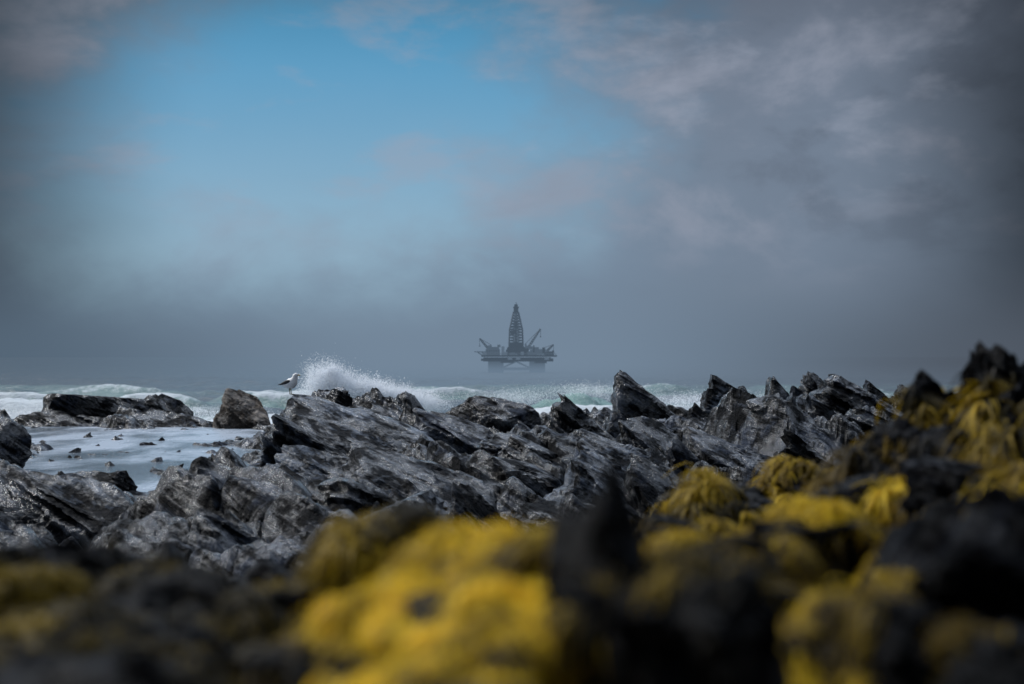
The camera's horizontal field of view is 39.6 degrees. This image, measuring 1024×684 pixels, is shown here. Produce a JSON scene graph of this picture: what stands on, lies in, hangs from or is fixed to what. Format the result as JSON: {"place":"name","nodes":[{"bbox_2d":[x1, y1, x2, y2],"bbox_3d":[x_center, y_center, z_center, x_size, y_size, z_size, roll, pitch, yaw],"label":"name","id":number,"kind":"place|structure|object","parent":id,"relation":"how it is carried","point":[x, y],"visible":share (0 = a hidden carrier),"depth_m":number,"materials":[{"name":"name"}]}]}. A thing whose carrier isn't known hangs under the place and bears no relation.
{"place":"outdoors","nodes":[
{"label":"outdoors","id":0,"kind":"place"},
{"bbox_2d":[23,427,263,491],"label":"tide pool","id":1,"kind":"structure","parent":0,"point":[136,463],"depth_m":54.98,"materials":[{"name":"liquid"}]},
{"bbox_2d":[0,387,1023,683],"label":"ground","id":2,"kind":"structure","parent":0,"point":[224,481],"depth_m":21.29,"materials":[{"name":"stone"}]},
{"bbox_2d":[0,416,31,467],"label":"rock","id":3,"kind":"object","parent":2,"relation":"on","point":[15,441],"visible":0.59,"depth_m":44.79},
{"bbox_2d":[12,410,101,426],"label":"rock","id":4,"kind":"object","parent":2,"relation":"on","point":[53,417],"visible":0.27,"depth_m":74.06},
{"bbox_2d":[0,466,133,545],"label":"rock","id":5,"kind":"object","parent":2,"relation":"on","point":[83,510],"visible":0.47,"depth_m":26.73,"materials":[{"name":"stone"}]},
{"bbox_2d":[0,538,169,614],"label":"rock","id":6,"kind":"object","parent":2,"relation":"on","point":[73,551],"visible":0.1,"depth_m":3.48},
{"bbox_2d":[0,541,192,622],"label":"seaweed","id":7,"kind":"object","parent":6,"relation":"on","point":[40,584],"visible":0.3,"depth_m":3.35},
{"bbox_2d":[0,615,188,672],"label":"rock","id":8,"kind":"object","parent":2,"relation":"on","point":[153,627],"visible":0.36,"depth_m":2.81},
{"bbox_2d":[0,595,219,680],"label":"seaweed","id":9,"kind":"object","parent":8,"relation":"on","point":[108,616],"visible":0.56,"depth_m":2.81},
{"bbox_2d":[75,470,129,490],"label":"rock","id":10,"kind":"object","parent":2,"relation":"on","point":[120,483],"visible":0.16,"depth_m":30.41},
{"bbox_2d":[41,393,170,417],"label":"rock","id":11,"kind":"object","parent":2,"relation":"on","point":[98,406],"visible":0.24,"depth_m":75.91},
{"bbox_2d":[108,470,137,490],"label":"rock","id":12,"kind":"object","parent":2,"relation":"on","point":[128,480],"visible":0.31,"depth_m":30.52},
{"bbox_2d":[0,612,284,683],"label":"seaweed","id":13,"kind":"object","parent":2,"relation":"on","point":[253,647],"visible":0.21,"depth_m":2.88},
{"bbox_2d":[93,566,240,624],"bbox_3d":[-0.815,0.673,3.372,0.479,0.255,0.456,1,-1,-44],"label":"rock","id":14,"kind":"object","parent":2,"relation":"on","point":[150,597],"visible":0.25,"depth_m":3.33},
{"bbox_2d":[84,561,257,648],"bbox_3d":[-0.795,0.720,3.386,0.543,0.354,0.632,1,-1,-42],"label":"seaweed","id":15,"kind":"object","parent":14,"relation":"on","point":[114,585],"visible":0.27,"depth_m":3.35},
{"bbox_2d":[189,573,325,644],"bbox_3d":[-0.567,0.704,3.358,0.382,0.295,0.418,0,-1,16],"label":"seaweed","id":16,"kind":"object","parent":14,"relation":"on","point":[270,619],"visible":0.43,"depth_m":3.25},
{"bbox_2d":[145,394,193,415],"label":"rock","id":17,"kind":"object","parent":2,"relation":"on","point":[168,403],"visible":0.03,"depth_m":79.72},
{"bbox_2d":[132,408,212,426],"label":"rock","id":18,"kind":"object","parent":2,"relation":"on","point":[154,417],"visible":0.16,"depth_m":73.19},
{"bbox_2d":[187,508,262,545],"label":"rock","id":19,"kind":"object","parent":2,"relation":"on","point":[240,536],"visible":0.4,"depth_m":19.32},
{"bbox_2d":[213,388,270,428],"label":"rock","id":20,"kind":"object","parent":2,"relation":"on","point":[240,409],"visible":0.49,"depth_m":71.52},
{"bbox_2d":[206,587,327,633],"bbox_3d":[-0.578,0.656,3.393,0.306,0.153,0.306,0,-1,0],"label":"rock","id":21,"kind":"object","parent":2,"relation":"on","point":[303,595],"visible":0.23,"depth_m":3.31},
{"bbox_2d":[236,632,334,683],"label":"rock","id":22,"kind":"object","parent":2,"relation":"on","point":[312,666],"visible":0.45,"depth_m":2.54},
{"bbox_2d":[236,627,388,683],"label":"seaweed","id":23,"kind":"object","parent":22,"relation":"on","point":[287,663],"visible":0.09,"depth_m":2.54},
{"bbox_2d":[262,531,308,542],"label":"rock","id":24,"kind":"object","parent":2,"relation":"on","point":[273,537],"visible":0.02,"depth_m":20.88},
{"bbox_2d":[259,414,346,467],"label":"rock","id":25,"kind":"object","parent":2,"relation":"on","point":[287,432],"visible":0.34,"depth_m":39.38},
{"bbox_2d":[266,444,348,478],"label":"rock","id":26,"kind":"object","parent":2,"relation":"on","point":[299,458],"visible":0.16,"depth_m":33.06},
{"bbox_2d":[325,388,352,406],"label":"rock","id":27,"kind":"object","parent":2,"relation":"on","point":[334,395],"visible":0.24,"depth_m":54.69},
{"bbox_2d":[254,394,433,466],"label":"rock","id":28,"kind":"object","parent":2,"relation":"on","point":[342,429],"visible":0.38,"depth_m":41.88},
{"bbox_2d":[278,373,300,394],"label":"seagull","id":29,"kind":"object","parent":28,"relation":"on","point":[290,384],"visible":1,"depth_m":42.88,"materials":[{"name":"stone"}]},
{"bbox_2d":[311,477,397,516],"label":"rock","id":30,"kind":"object","parent":2,"relation":"on","point":[334,494],"visible":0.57,"depth_m":22.77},
{"bbox_2d":[320,583,408,657],"bbox_3d":[-0.203,0.558,2.694,0.351,0.206,0.351,0,-1,0],"label":"rock","id":31,"kind":"object","parent":2,"relation":"on","point":[354,630],"visible":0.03,"depth_m":2.59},
{"bbox_2d":[276,569,453,663],"bbox_3d":[-0.211,0.588,2.700,0.493,0.317,0.501,0,-1,0],"label":"seaweed","id":32,"kind":"object","parent":31,"relation":"on","point":[365,605],"visible":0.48,"depth_m":2.60,"materials":[{"name":"plant"}]},
{"bbox_2d":[323,516,410,597],"bbox_3d":[-0.442,0.675,4.374,0.399,0.309,0.329,-1,-1,44],"label":"rock","id":33,"kind":"object","parent":2,"relation":"on","point":[409,521],"visible":0.01,"depth_m":4.26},
{"bbox_2d":[278,499,452,601],"bbox_3d":[-0.417,0.709,4.352,0.582,0.472,0.542,0,-1,0],"label":"seaweed","id":34,"kind":"object","parent":33,"relation":"on","point":[355,551],"visible":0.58,"depth_m":4.19,"materials":[{"name":"plant"}]},
{"bbox_2d":[348,403,398,419],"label":"rock","id":35,"kind":"object","parent":2,"relation":"on","point":[383,410],"visible":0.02,"depth_m":50.51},
{"bbox_2d":[374,489,451,528],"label":"rock","id":36,"kind":"object","parent":2,"relation":"on","point":[426,497],"visible":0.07,"depth_m":22.35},
{"bbox_2d":[338,446,497,511],"bbox_3d":[-2.025,2.937,26.971,3.510,1.852,2.808,0,-1,0],"label":"rock","id":37,"kind":"object","parent":2,"relation":"on","point":[381,468],"visible":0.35,"depth_m":27.11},
{"bbox_2d":[307,650,544,683],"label":"seaweed","id":38,"kind":"object","parent":2,"relation":"on","point":[320,675],"visible":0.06,"depth_m":2.29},
{"bbox_2d":[412,408,490,454],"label":"rock","id":39,"kind":"object","parent":2,"relation":"on","point":[460,436],"visible":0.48,"depth_m":45.68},
{"bbox_2d":[417,537,506,580],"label":"rock","id":40,"kind":"object","parent":2,"relation":"on","point":[445,558],"visible":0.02,"depth_m":2.84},
{"bbox_2d":[367,515,530,590],"bbox_3d":[-0.104,0.527,2.904,0.468,0.342,0.398,0,-1,38],"label":"seaweed","id":41,"kind":"object","parent":40,"relation":"on","point":[441,540],"visible":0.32,"depth_m":2.84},
{"bbox_2d":[444,520,553,589],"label":"seaweed","id":42,"kind":"object","parent":40,"relation":"on","point":[510,554],"visible":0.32,"depth_m":2.58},
{"bbox_2d":[405,580,547,683],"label":"rock","id":43,"kind":"object","parent":2,"relation":"on","point":[418,603],"visible":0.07,"depth_m":2.50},
{"bbox_2d":[373,562,567,683],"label":"seaweed","id":44,"kind":"object","parent":43,"relation":"on","point":[488,634],"visible":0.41,"depth_m":2.34,"materials":[{"name":"plant"}]},
{"bbox_2d":[447,481,508,527],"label":"rock","id":45,"kind":"object","parent":2,"relation":"on","point":[471,504],"visible":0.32,"depth_m":23.93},
{"bbox_2d":[445,395,541,432],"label":"rock","id":46,"kind":"object","parent":2,"relation":"on","point":[502,415],"visible":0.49,"depth_m":66.98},
{"bbox_2d":[477,433,564,468],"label":"rock","id":47,"kind":"object","parent":2,"relation":"on","point":[492,444],"visible":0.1,"depth_m":40.03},
{"bbox_2d":[491,456,560,497],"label":"rock","id":48,"kind":"object","parent":2,"relation":"on","point":[540,482],"visible":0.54,"depth_m":32.70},
{"bbox_2d":[498,435,557,460],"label":"rock","id":49,"kind":"object","parent":2,"relation":"on","point":[513,447],"visible":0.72,"depth_m":38.04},
{"bbox_2d":[520,545,546,578],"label":"rock","id":50,"kind":"object","parent":2,"relation":"on","point":[535,555],"visible":0.01,"depth_m":2.58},
{"bbox_2d":[508,500,585,530],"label":"rock","id":51,"kind":"object","parent":2,"relation":"on","point":[543,513],"visible":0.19,"depth_m":24.02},
{"bbox_2d":[536,509,592,683],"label":"rock","id":52,"kind":"object","parent":2,"relation":"on","point":[565,528],"visible":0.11,"depth_m":2.37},
{"bbox_2d":[541,392,618,442],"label":"rock","id":53,"kind":"object","parent":2,"relation":"on","point":[567,415],"visible":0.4,"depth_m":51.12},
{"bbox_2d":[543,450,625,502],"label":"rock","id":54,"kind":"object","parent":2,"relation":"on","point":[582,477],"visible":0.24,"depth_m":29.87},
{"bbox_2d":[549,457,652,623],"bbox_3d":[0.152,0.323,2.297,0.184,0.275,0.184,0,-1,0],"label":"rock","id":55,"kind":"object","parent":2,"relation":"on","point":[609,538],"visible":0.69,"depth_m":2.25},
{"bbox_2d":[576,433,651,473],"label":"rock","id":56,"kind":"object","parent":2,"relation":"on","point":[608,450],"visible":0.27,"depth_m":38.17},
{"bbox_2d":[603,370,676,437],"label":"rock","id":57,"kind":"object","parent":2,"relation":"on","point":[631,397],"visible":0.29,"depth_m":58.72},
{"bbox_2d":[618,416,682,457],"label":"rock","id":58,"kind":"object","parent":2,"relation":"on","point":[642,432],"visible":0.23,"depth_m":44.01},
{"bbox_2d":[625,452,686,517],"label":"rock","id":59,"kind":"object","parent":2,"relation":"on","point":[649,483],"visible":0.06,"depth_m":25.00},
{"bbox_2d":[522,535,793,683],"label":"seaweed","id":60,"kind":"object","parent":2,"relation":"on","point":[576,623],"visible":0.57,"depth_m":2.15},
{"bbox_2d":[550,546,791,683],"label":"rock","id":61,"kind":"object","parent":2,"relation":"on","point":[646,642],"visible":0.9,"depth_m":2.10,"materials":[{"name":"stone"}]},
{"bbox_2d":[664,437,700,478],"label":"rock","id":62,"kind":"object","parent":2,"relation":"on","point":[677,452],"visible":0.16,"depth_m":33.71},
{"bbox_2d":[640,511,729,547],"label":"rock","id":63,"kind":"object","parent":2,"relation":"on","point":[652,529],"visible":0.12,"depth_m":6.03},
{"bbox_2d":[638,514,746,545],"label":"seaweed","id":64,"kind":"object","parent":63,"relation":"on","point":[712,524],"visible":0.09,"depth_m":6.02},
{"bbox_2d":[687,402,708,421],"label":"rock","id":65,"kind":"object","parent":2,"relation":"on","point":[696,411],"visible":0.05,"depth_m":54.81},
{"bbox_2d":[700,374,732,414],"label":"rock","id":66,"kind":"object","parent":2,"relation":"on","point":[715,392],"visible":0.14,"depth_m":61.14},
{"bbox_2d":[674,477,778,530],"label":"rock","id":67,"kind":"object","parent":2,"relation":"on","point":[758,500],"visible":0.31,"depth_m":8.95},
{"bbox_2d":[644,462,769,530],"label":"seaweed","id":68,"kind":"object","parent":67,"relation":"on","point":[705,485],"visible":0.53,"depth_m":8.80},
{"bbox_2d":[683,427,771,474],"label":"rock","id":69,"kind":"object","parent":2,"relation":"on","point":[711,450],"visible":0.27,"depth_m":38.03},
{"bbox_2d":[682,534,791,577],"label":"rock","id":70,"kind":"object","parent":2,"relation":"on","point":[753,544],"visible":0.21,"depth_m":3.53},
{"bbox_2d":[645,527,837,591],"bbox_3d":[0.560,0.632,3.619,0.552,0.314,0.373,-1,-1,41],"label":"seaweed","id":71,"kind":"object","parent":70,"relation":"on","point":[798,564],"visible":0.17,"depth_m":3.53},
{"bbox_2d":[746,393,782,410],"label":"rock","id":72,"kind":"object","parent":2,"relation":"on","point":[756,404],"visible":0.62,"depth_m":41.62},
{"bbox_2d":[764,376,788,399],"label":"rock","id":73,"kind":"object","parent":2,"relation":"on","point":[773,386],"visible":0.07,"depth_m":65.44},
{"bbox_2d":[762,580,816,624],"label":"rock","id":74,"kind":"object","parent":2,"relation":"on","point":[787,599],"visible":0.1,"depth_m":2.79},
{"bbox_2d":[765,576,819,600],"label":"seaweed","id":75,"kind":"object","parent":74,"relation":"on","point":[784,587],"visible":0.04,"depth_m":2.92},
{"bbox_2d":[785,385,804,405],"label":"rock","id":76,"kind":"object","parent":2,"relation":"on","point":[794,392],"visible":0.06,"depth_m":53.46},
{"bbox_2d":[770,463,822,501],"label":"rock","id":77,"kind":"object","parent":2,"relation":"on","point":[795,486],"visible":0.05,"depth_m":9.84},
{"bbox_2d":[746,454,836,506],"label":"seaweed","id":78,"kind":"object","parent":77,"relation":"on","point":[767,482],"visible":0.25,"depth_m":9.97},
{"bbox_2d":[777,428,832,469],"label":"rock","id":79,"kind":"object","parent":2,"relation":"on","point":[797,447],"visible":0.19,"depth_m":35.66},
{"bbox_2d":[781,643,836,681],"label":"rock","id":80,"kind":"object","parent":2,"relation":"on","point":[791,650],"visible":0.17,"depth_m":2.45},
{"bbox_2d":[781,634,854,683],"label":"seaweed","id":81,"kind":"object","parent":80,"relation":"on","point":[806,673],"visible":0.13,"depth_m":2.42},
{"bbox_2d":[798,371,822,394],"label":"rock","id":82,"kind":"object","parent":2,"relation":"on","point":[809,381],"visible":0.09,"depth_m":63.51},
{"bbox_2d":[796,394,836,420],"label":"rock","id":83,"kind":"object","parent":2,"relation":"on","point":[813,407],"visible":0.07,"depth_m":49.12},
{"bbox_2d":[750,508,885,588],"bbox_3d":[0.946,0.658,4.393,0.528,0.309,0.528,0,-1,0],"label":"rock","id":84,"kind":"object","parent":2,"relation":"on","point":[853,561],"visible":0.19,"depth_m":4.17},
{"bbox_2d":[737,495,886,592],"bbox_3d":[0.916,0.706,4.425,0.682,0.477,0.687,0,-1,0],"label":"seaweed","id":85,"kind":"object","parent":84,"relation":"on","point":[806,510],"visible":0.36,"depth_m":4.23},
{"bbox_2d":[772,531,920,683],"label":"seaweed","id":86,"kind":"object","parent":2,"relation":"on","point":[891,584],"visible":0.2,"depth_m":2.58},
{"bbox_2d":[806,472,899,527],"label":"rock","id":87,"kind":"object","parent":2,"relation":"on","point":[848,492],"visible":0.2,"depth_m":6.42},
{"bbox_2d":[805,473,907,531],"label":"seaweed","id":88,"kind":"object","parent":87,"relation":"on","point":[894,488],"visible":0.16,"depth_m":6.33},
{"bbox_2d":[806,374,901,419],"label":"rock","id":89,"kind":"object","parent":2,"relation":"on","point":[839,394],"visible":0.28,"depth_m":56.76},
{"bbox_2d":[844,407,888,435],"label":"rock","id":90,"kind":"object","parent":2,"relation":"on","point":[864,420],"visible":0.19,"depth_m":41.65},
{"bbox_2d":[862,379,892,404],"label":"rock","id":91,"kind":"object","parent":2,"relation":"on","point":[869,387],"visible":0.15,"depth_m":60.47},
{"bbox_2d":[891,384,904,410],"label":"rock","id":92,"kind":"object","parent":2,"relation":"on","point":[899,394],"visible":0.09,"depth_m":59.69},
{"bbox_2d":[851,594,965,683],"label":"rock","id":93,"kind":"object","parent":2,"relation":"on","point":[897,656],"visible":0.62,"depth_m":2.35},
{"bbox_2d":[830,590,945,683],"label":"seaweed","id":94,"kind":"object","parent":93,"relation":"on","point":[866,631],"visible":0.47,"depth_m":2.40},
{"bbox_2d":[849,417,979,481],"bbox_3d":[2.014,0.696,7.085,0.833,0.655,0.723,0,-1,39],"label":"rock","id":95,"kind":"object","parent":2,"relation":"on","point":[903,429],"visible":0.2,"depth_m":6.88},
{"bbox_2d":[792,431,950,497],"bbox_3d":[1.963,0.908,7.171,1.242,0.921,1.186,0,-1,17],"label":"seaweed","id":96,"kind":"object","parent":95,"relation":"on","point":[840,472],"visible":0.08,"depth_m":7.07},
{"bbox_2d":[900,368,964,431],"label":"rock","id":97,"kind":"object","parent":2,"relation":"on","point":[923,381],"visible":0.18,"depth_m":7.51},
{"bbox_2d":[864,385,963,439],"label":"seaweed","id":98,"kind":"object","parent":97,"relation":"on","point":[925,413],"visible":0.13,"depth_m":7.41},
{"bbox_2d":[899,454,1023,516],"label":"rock","id":99,"kind":"object","parent":2,"relation":"on","point":[927,479],"visible":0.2,"depth_m":5.96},
{"bbox_2d":[880,452,1023,530],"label":"seaweed","id":100,"kind":"object","parent":99,"relation":"on","point":[1017,474],"visible":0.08,"depth_m":5.82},
{"bbox_2d":[907,540,1023,628],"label":"rock","id":101,"kind":"object","parent":2,"relation":"on","point":[983,580],"visible":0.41,"depth_m":2.48,"materials":[{"name":"stone"}]},
{"bbox_2d":[956,371,975,402],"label":"rock","id":102,"kind":"object","parent":2,"relation":"on","point":[970,375],"visible":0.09,"depth_m":7.57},
{"bbox_2d":[941,620,1023,683],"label":"rock","id":103,"kind":"object","parent":2,"relation":"on","point":[998,659],"visible":0.8,"depth_m":2.27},
{"bbox_2d":[920,613,1008,683],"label":"seaweed","id":104,"kind":"object","parent":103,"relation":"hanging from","point":[943,652],"visible":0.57,"depth_m":2.32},
{"bbox_2d":[947,379,1023,429],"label":"rock","id":105,"kind":"object","parent":2,"relation":"on","point":[1015,395],"visible":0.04,"depth_m":7.09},
{"bbox_2d":[933,391,1023,439],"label":"seaweed","id":106,"kind":"object","parent":105,"relation":"on","point":[974,408],"visible":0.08,"depth_m":7.03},
{"bbox_2d":[962,340,1023,405],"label":"rock","id":107,"kind":"object","parent":2,"relation":"on","point":[982,361],"visible":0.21,"depth_m":7.37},
{"bbox_2d":[942,366,1023,418],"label":"seaweed","id":108,"kind":"object","parent":107,"relation":"on","point":[1000,385],"visible":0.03,"depth_m":7.29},
{"bbox_2d":[1007,353,1018,385],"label":"rock","id":109,"kind":"object","parent":2,"relation":"on","point":[1012,361],"visible":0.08,"depth_m":7.33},
{"bbox_2d":[1003,412,1023,450],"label":"rock","id":110,"kind":"object","parent":2,"relation":"on","point":[1013,420],"visible":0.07,"depth_m":6.37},
{"bbox_2d":[935,414,1023,465],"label":"seaweed","id":111,"kind":"object","parent":110,"relation":"on","point":[993,443],"visible":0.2,"depth_m":6.30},
{"bbox_2d":[0,357,1023,423],"bbox_3d":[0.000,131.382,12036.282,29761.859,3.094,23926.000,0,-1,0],"label":"sea","id":112,"kind":"structure","parent":0,"point":[190,381],"depth_m":479.45,"materials":[{"name":"liquid"}]},
{"bbox_2d":[0,401,42,418],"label":"wave spray","id":113,"kind":"object","parent":112,"relation":"on","point":[17,412],"visible":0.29,"depth_m":109.70,"materials":[{"name":"white"}]},
{"bbox_2d":[23,404,278,418],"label":"wave spray","id":114,"kind":"object","parent":112,"relation":"on","point":[197,412],"visible":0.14,"depth_m":112.23,"materials":[{"name":"white"}]},
{"bbox_2d":[296,352,458,412],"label":"wave spray","id":115,"kind":"object","parent":112,"relation":"on","point":[328,379],"visible":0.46,"depth_m":105.53,"materials":[{"name":"white"}]},
{"bbox_2d":[474,302,556,372],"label":"oil rig","id":116,"kind":"object","parent":112,"relation":"in","point":[537,358],"visible":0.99,"depth_m":559.46,"materials":[{"name":"metal"}]},
{"bbox_2d":[445,380,660,403],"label":"wave spray","id":117,"kind":"object","parent":112,"relation":"on","point":[598,391],"visible":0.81,"depth_m":149.78,"materials":[{"name":"white"}]},
{"bbox_2d":[588,384,764,406],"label":"wave spray","id":118,"kind":"object","parent":112,"relation":"on","point":[690,399],"visible":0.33,"depth_m":139.73,"materials":[{"name":"white"}]},
{"bbox_2d":[0,0,1023,356],"label":"sky","id":119,"kind":"structure","parent":0,"point":[179,178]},
{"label":"rock","id":120,"kind":"object","parent":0,"visible":0},
{"bbox_2d":[324,639,490,683],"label":"seaweed","id":121,"kind":"object","parent":120,"relation":"on","point":[440,668],"visible":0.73,"depth_m":2.21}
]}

